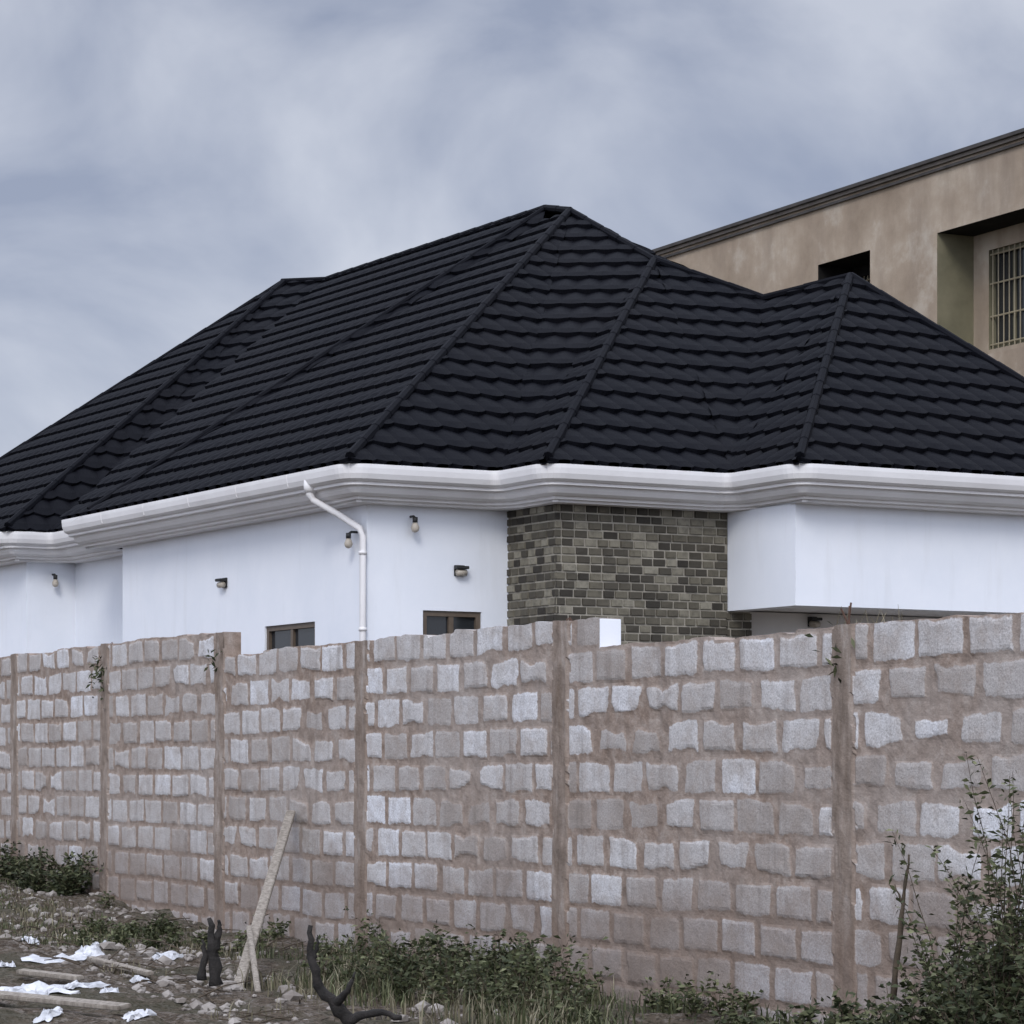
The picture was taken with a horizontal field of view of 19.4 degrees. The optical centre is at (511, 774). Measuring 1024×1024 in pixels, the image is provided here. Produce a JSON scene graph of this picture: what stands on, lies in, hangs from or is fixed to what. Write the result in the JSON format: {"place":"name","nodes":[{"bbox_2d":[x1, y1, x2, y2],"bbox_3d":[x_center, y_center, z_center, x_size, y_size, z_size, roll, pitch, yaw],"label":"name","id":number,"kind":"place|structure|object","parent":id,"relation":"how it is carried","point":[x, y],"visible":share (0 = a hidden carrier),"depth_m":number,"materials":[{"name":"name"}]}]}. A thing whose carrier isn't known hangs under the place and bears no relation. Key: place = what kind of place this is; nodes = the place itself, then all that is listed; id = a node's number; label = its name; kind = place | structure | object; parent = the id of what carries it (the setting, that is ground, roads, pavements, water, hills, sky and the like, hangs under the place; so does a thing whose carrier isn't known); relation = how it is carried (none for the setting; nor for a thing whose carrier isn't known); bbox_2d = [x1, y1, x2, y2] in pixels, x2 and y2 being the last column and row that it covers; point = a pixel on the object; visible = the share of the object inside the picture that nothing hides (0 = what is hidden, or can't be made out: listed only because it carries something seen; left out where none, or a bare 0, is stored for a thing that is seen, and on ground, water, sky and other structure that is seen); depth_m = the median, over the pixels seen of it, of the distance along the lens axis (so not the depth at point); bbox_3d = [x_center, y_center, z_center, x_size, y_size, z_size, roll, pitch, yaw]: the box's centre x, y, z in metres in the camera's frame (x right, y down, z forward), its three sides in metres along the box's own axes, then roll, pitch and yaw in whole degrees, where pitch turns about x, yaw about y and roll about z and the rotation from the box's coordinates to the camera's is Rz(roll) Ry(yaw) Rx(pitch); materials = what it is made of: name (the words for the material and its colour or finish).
{"place":"outdoors","nodes":[
{"label":"outdoors","id":0,"kind":"place"},
{"bbox_2d":[0,881,771,1023],"bbox_3d":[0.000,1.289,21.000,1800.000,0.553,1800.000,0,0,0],"label":"ground","id":1,"kind":"structure","parent":0,"point":[165,1010],"depth_m":20.12,"materials":[{"name":"brown soil"}]},
{"bbox_2d":[0,562,26,656],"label":"wall","id":2,"kind":"structure","parent":1,"relation":"on","point":[13,608],"depth_m":35.35,"materials":[{"name":"white paint"}]},
{"bbox_2d":[0,463,1023,566],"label":"eave cornice","id":3,"kind":"structure","parent":2,"relation":"on","point":[86,538],"depth_m":27.71,"materials":[{"name":"white paint"}]},
{"bbox_2d":[100,475,291,523],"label":"gutter straps","id":4,"kind":"object","parent":3,"relation":"on","point":[187,500],"visible":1,"depth_m":29.95,"materials":[{"name":"white paint"}]},
{"bbox_2d":[304,480,315,492],"bbox_3d":[-1.862,-2.662,27.668,0.120,0.110,0.120,0,0,0],"label":"downpipe outlet","id":5,"kind":"object","parent":3,"relation":"attached to","point":[308,488],"visible":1,"depth_m":27.62,"materials":[{"name":"white plastic"}]},
{"bbox_2d":[16,214,1023,548],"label":"roof deck","id":6,"kind":"structure","parent":3,"relation":"on","point":[610,462],"depth_m":27.69,"materials":[{"name":"metal"}]},
{"bbox_2d":[0,210,1023,531],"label":"roof tiles","id":7,"kind":"object","parent":6,"relation":"attached to","point":[694,372],"visible":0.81,"depth_m":30.70,"materials":[{"name":"metal"}]},
{"bbox_2d":[0,204,1023,527],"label":"ridge caps","id":8,"kind":"object","parent":6,"relation":"attached to","point":[424,372],"visible":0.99,"depth_m":32.66,"materials":[{"name":"metal"}]},
{"bbox_2d":[16,968,83,980],"bbox_3d":[-3.205,1.384,20.800,0.624,0.058,0.081,0,0,40],"label":"wooden board","id":9,"kind":"object","parent":1,"relation":"on","point":[50,974],"visible":1,"depth_m":20.76,"materials":[{"name":"beige wood"}]},
{"bbox_2d":[27,562,74,652],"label":"wall","id":10,"kind":"structure","parent":1,"relation":"on","point":[50,618],"depth_m":35.11,"materials":[{"name":"white paint"}]},
{"bbox_2d":[52,573,58,586],"bbox_3d":[-5.340,-2.276,35.072,0.077,0.164,0.128,0,0,-13],"label":"bulb holder","id":11,"kind":"object","parent":10,"relation":"attached to","point":[55,583],"visible":1,"depth_m":35.02,"materials":[{"name":"black plastic"}]},
{"bbox_2d":[0,839,103,895],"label":"bush","id":12,"kind":"object","parent":1,"relation":"on","point":[68,879],"visible":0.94,"depth_m":29.41,"materials":[{"name":"green plant"}]},
{"bbox_2d":[0,990,130,1010],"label":"wooden board","id":13,"kind":"object","parent":1,"relation":"on","point":[64,1001],"visible":1,"depth_m":18.90,"materials":[{"name":"beige wood"}]},
{"bbox_2d":[0,936,183,1022],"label":"plastic litter","id":14,"kind":"object","parent":1,"relation":"on","point":[43,988],"visible":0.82,"depth_m":20.29,"materials":[{"name":"white plastic"}]},
{"bbox_2d":[75,556,122,646],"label":"wall","id":15,"kind":"structure","parent":1,"relation":"on","point":[98,602],"depth_m":34.60,"materials":[{"name":"white paint"}]},
{"bbox_2d":[86,956,153,975],"bbox_3d":[-2.848,1.384,21.750,0.062,0.077,1.244,0,0,-28],"label":"wooden board","id":16,"kind":"object","parent":1,"relation":"on","point":[136,970],"visible":0.95,"depth_m":21.66,"materials":[{"name":"beige wood"}]},
{"bbox_2d":[0,878,342,1023],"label":"fallen twigs","id":17,"kind":"object","parent":1,"relation":"on","point":[144,980],"visible":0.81,"depth_m":22.22,"materials":[{"name":"wood"}]},
{"bbox_2d":[197,917,223,985],"bbox_3d":[-1.992,1.166,19.801,0.176,0.455,0.102,0,0,0],"label":"charred stump","id":18,"kind":"object","parent":1,"relation":"on","point":[210,956],"visible":1,"depth_m":19.78,"materials":[{"name":"black wood"}]},
{"bbox_2d":[123,504,366,653],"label":"wall","id":19,"kind":"structure","parent":1,"relation":"on","point":[297,569],"depth_m":29.67,"materials":[{"name":"white paint"}]},
{"bbox_2d":[215,578,226,587],"bbox_3d":[-2.925,-1.935,30.192,0.086,0.102,0.130,0,0,-30],"label":"wall lamp","id":20,"kind":"object","parent":19,"relation":"attached to","point":[222,583],"visible":1,"depth_m":30.16,"materials":[{"name":"black plastic"}]},
{"bbox_2d":[265,621,314,649],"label":"wall reveals","id":21,"kind":"structure","parent":19,"relation":"attached to","point":[266,635],"depth_m":29.40,"materials":[{"name":"white paint"}]},
{"bbox_2d":[267,622,314,649],"bbox_3d":[-2.101,-1.103,28.935,0.060,0.705,1.120,0,0,-30],"label":"window frame","id":22,"kind":"object","parent":19,"relation":"attached to","point":[291,627],"visible":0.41,"depth_m":28.93,"materials":[{"name":"metal"}]},
{"bbox_2d":[272,627,313,648],"bbox_3d":[-2.095,-1.103,28.939,0.008,0.605,1.020,0,0,-30],"label":"window glass","id":23,"kind":"object","parent":22,"relation":"in","point":[304,637],"visible":0.36,"depth_m":29.02,"materials":[{"name":"grey glass"}]},
{"bbox_2d":[306,492,365,640],"bbox_3d":[-1.615,-0.688,27.565,0.634,3.977,0.115,0,0,24],"label":"downpipe","id":24,"kind":"object","parent":19,"relation":"attached to","point":[362,557],"visible":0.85,"depth_m":27.41,"materials":[{"name":"white paint"}]},
{"bbox_2d":[359,627,366,630],"bbox_3d":[-1.365,-1.332,27.422,0.076,0.030,0.076,0,0,0],"label":"pipe clip","id":25,"kind":"object","parent":24,"relation":"attached to","point":[362,628],"visible":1,"depth_m":27.39,"materials":[{"name":"white paint"}]},
{"bbox_2d":[344,531,357,547],"bbox_3d":[-1.480,-2.167,27.612,0.128,0.164,0.077,0,0,-13],"label":"bulb holder","id":26,"kind":"object","parent":19,"relation":"attached to","point":[348,543],"visible":1,"depth_m":27.59,"materials":[{"name":"black plastic"}]},
{"bbox_2d":[234,810,294,990],"bbox_3d":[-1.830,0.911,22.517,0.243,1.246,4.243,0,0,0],"label":"leaning plank","id":27,"kind":"object","parent":1,"relation":"on","point":[253,930],"visible":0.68,"depth_m":22.35,"materials":[{"name":"beige wood"}]},
{"bbox_2d":[0,878,558,1023],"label":"rubble","id":28,"kind":"object","parent":1,"relation":"on","point":[290,995],"visible":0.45,"depth_m":21.56,"materials":[{"name":"stone"}]},
{"bbox_2d":[306,925,401,1023],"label":"dead branch","id":29,"kind":"object","parent":1,"relation":"on","point":[341,1012],"visible":1,"depth_m":17.58,"materials":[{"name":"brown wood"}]},
{"bbox_2d":[367,504,507,639],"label":"wall","id":30,"kind":"structure","parent":1,"relation":"on","point":[411,577],"depth_m":27.80,"materials":[{"name":"white paint"}]},
{"bbox_2d":[409,515,418,532],"bbox_3d":[-0.898,-2.314,27.647,0.077,0.164,0.128,0,0,-13],"label":"bulb holder","id":31,"kind":"object","parent":30,"relation":"attached to","point":[415,527],"visible":1,"depth_m":27.60,"materials":[{"name":"black plastic"}]},
{"bbox_2d":[423,610,479,634],"bbox_3d":[-0.579,-1.188,27.962,0.621,0.675,0.060,0,0,-30],"label":"window frame","id":32,"kind":"object","parent":30,"relation":"attached to","point":[449,615],"visible":0.41,"depth_m":27.94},
{"bbox_2d":[427,616,473,634],"bbox_3d":[-0.583,-1.188,27.968,0.521,0.575,0.008,0,0,-30],"label":"window glass","id":33,"kind":"object","parent":32,"relation":"in","point":[436,625],"visible":0.36,"depth_m":27.93,"materials":[{"name":"black glass"}]},
{"bbox_2d":[428,610,481,628],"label":"wall reveals","id":34,"kind":"structure","parent":30,"relation":"attached to","point":[480,618],"depth_m":28.07,"materials":[{"name":"white paint"}]},
{"bbox_2d":[454,565,468,575],"bbox_3d":[-0.472,-1.903,27.916,0.130,0.101,0.086,0,0,-30],"label":"wall lamp","id":35,"kind":"object","parent":30,"relation":"attached to","point":[459,570],"visible":1,"depth_m":27.89,"materials":[{"name":"black plastic"}]},
{"bbox_2d":[0,875,921,1023],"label":"weeds","id":36,"kind":"object","parent":1,"relation":"on","point":[528,1006],"visible":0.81,"depth_m":19.29,"materials":[{"name":"green plant"}]},
{"bbox_2d":[359,928,567,1000],"bbox_3d":[-0.330,1.286,20.212,1.407,0.526,2.748,0,0,0],"label":"bush","id":37,"kind":"object","parent":1,"relation":"on","point":[503,961],"visible":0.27,"depth_m":19.95,"materials":[{"name":"green plant"}]},
{"bbox_2d":[0,612,1023,1023],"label":"block fence wall","id":38,"kind":"structure","parent":1,"relation":"on","point":[730,810],"depth_m":20.35,"materials":[{"name":"grey concrete"}]},
{"bbox_2d":[85,621,854,708],"bbox_3d":[-1.062,-0.854,23.131,0.321,0.665,13.484,0,0,-26],"label":"wall creeper","id":39,"kind":"object","parent":38,"relation":"attached to","point":[835,648],"depth_m":26.27,"materials":[{"name":"green plant"}]},
{"bbox_2d":[111,602,851,642],"bbox_3d":[-0.962,-1.046,23.184,0.076,0.486,13.136,0,0,-26],"label":"rebar","id":40,"kind":"object","parent":38,"relation":"attached to","point":[841,609],"visible":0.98,"depth_m":17.31,"materials":[{"name":"brown metal"}]},
{"bbox_2d":[600,619,620,646],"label":"whitewashed block end","id":41,"kind":"structure","parent":38,"relation":"attached to","point":[610,632],"depth_m":19.96,"materials":[{"name":"white paint"}]},
{"bbox_2d":[836,606,901,624],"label":"dry grass stalks","id":42,"kind":"object","parent":38,"relation":"on","point":[871,619],"visible":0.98,"depth_m":17.12,"materials":[{"name":"brown plant"}]},
{"bbox_2d":[508,505,555,624],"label":"wall","id":43,"kind":"structure","parent":1,"relation":"on","point":[536,582],"depth_m":27.82,"materials":[{"name":"stone"}]},
{"bbox_2d":[556,504,726,642],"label":"wall","id":44,"kind":"structure","parent":1,"relation":"on","point":[642,574],"depth_m":27.93,"materials":[{"name":"stone"}]},
{"bbox_2d":[507,504,751,644],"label":"brick cladding","id":45,"kind":"structure","parent":44,"relation":"attached to","point":[606,569],"depth_m":27.90,"materials":[{"name":"grey brick"}]},
{"bbox_2d":[731,611,938,635],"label":"porch rear wall","id":46,"kind":"structure","parent":1,"relation":"on","point":[765,623],"depth_m":29.11,"materials":[{"name":"white paint"}]},
{"bbox_2d":[808,617,821,626],"bbox_3d":[2.943,-1.489,29.173,0.130,0.101,0.086,0,0,-30],"label":"wall lamp","id":47,"kind":"object","parent":46,"relation":"attached to","point":[813,621],"visible":1,"depth_m":29.15,"materials":[{"name":"black plastic"}]},
{"bbox_2d":[711,981,960,1023],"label":"bush","id":48,"kind":"object","parent":1,"relation":"on","point":[894,1016],"visible":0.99,"depth_m":15.60,"materials":[{"name":"green plant"}]},
{"bbox_2d":[660,138,1023,375],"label":"facade","id":49,"kind":"structure","parent":1,"relation":"on","point":[895,229],"depth_m":52.55,"materials":[{"name":"beige paint"}]},
{"bbox_2d":[656,133,1023,257],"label":"cornice band","id":50,"kind":"object","parent":49,"relation":"attached to","point":[884,180],"depth_m":53.66,"materials":[{"name":"grey concrete"}]},
{"bbox_2d":[652,128,1023,252],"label":"coping","id":51,"kind":"object","parent":50,"relation":"on","point":[882,176],"depth_m":53.58,"materials":[{"name":"grey concrete"}]},
{"bbox_2d":[853,263,869,276],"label":"recess wall","id":52,"kind":"structure","parent":49,"relation":"attached to","point":[862,270],"depth_m":54.75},
{"bbox_2d":[818,208,1023,345],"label":"facade reveals","id":53,"kind":"object","parent":49,"relation":"attached to","point":[955,281],"visible":0.41,"depth_m":51.42,"materials":[{"name":"beige paint"}]},
{"bbox_2d":[974,223,1023,353],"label":"recess wall","id":54,"kind":"structure","parent":49,"relation":"attached to","point":[984,243],"depth_m":51.27,"materials":[{"name":"beige paint"}]},
{"bbox_2d":[989,241,1023,349],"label":"recess wall reveals","id":55,"kind":"object","parent":54,"relation":"attached to","point":[990,300],"visible":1,"depth_m":51.20,"materials":[{"name":"beige paint"}]},
{"bbox_2d":[994,242,1023,348],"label":"window frame","id":56,"kind":"object","parent":54,"relation":"attached to","point":[1018,341],"visible":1,"depth_m":50.79,"materials":[{"name":"grey metal"}]},
{"bbox_2d":[990,242,1023,348],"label":"window bars","id":57,"kind":"object","parent":56,"relation":"attached to","point":[1004,281],"depth_m":50.83,"materials":[{"name":"grey metal"}]},
{"bbox_2d":[996,247,1023,344],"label":"window glass","id":58,"kind":"object","parent":56,"relation":"in","point":[1011,295],"visible":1,"depth_m":50.84,"materials":[{"name":"black glass"}]},
{"bbox_2d":[890,854,909,999],"bbox_3d":[2.069,0.813,15.997,0.105,0.778,0.042,0,0,9],"label":"dead branch","id":59,"kind":"object","parent":1,"relation":"on","point":[897,952],"visible":0.82,"depth_m":15.99,"materials":[{"name":"brown wood"}]},
{"bbox_2d":[884,752,1023,1023],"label":"tall shrub","id":60,"kind":"object","parent":1,"relation":"on","point":[1017,929],"visible":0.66,"depth_m":14.99,"materials":[{"name":"green plant"}]},
{"bbox_2d":[897,900,1023,1023],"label":"shrub","id":61,"kind":"object","parent":1,"relation":"on","point":[972,1004],"visible":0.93,"depth_m":14.64,"materials":[{"name":"green plant"}]},
{"bbox_2d":[0,0,1023,456],"label":"sky","id":62,"kind":"structure","parent":0,"point":[165,164],"materials":[{"name":"grey"}]},
{"bbox_2d":[727,612,749,637],"bbox_3d":[2.083,0.028,28.569,0.260,3.145,0.270,0,0,-30],"label":"mortar","id":63,"kind":"object","parent":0,"point":[742,628],"visible":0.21,"depth_m":28.45,"materials":[{"name":"grey concrete"}]},
{"bbox_2d":[727,502,812,611],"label":"porch beam side","id":64,"kind":"structure","parent":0,"point":[769,558],"depth_m":27.76,"materials":[{"name":"white paint"}]},
{"bbox_2d":[727,607,987,617],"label":"porch ceiling","id":65,"kind":"structure","parent":0,"point":[837,611],"depth_m":29.17,"materials":[{"name":"white paint"}]},
{"bbox_2d":[807,505,1023,613],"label":"porch beam front","id":66,"kind":"structure","parent":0,"point":[895,559],"depth_m":28.10,"materials":[{"name":"white paint"}]}
]}

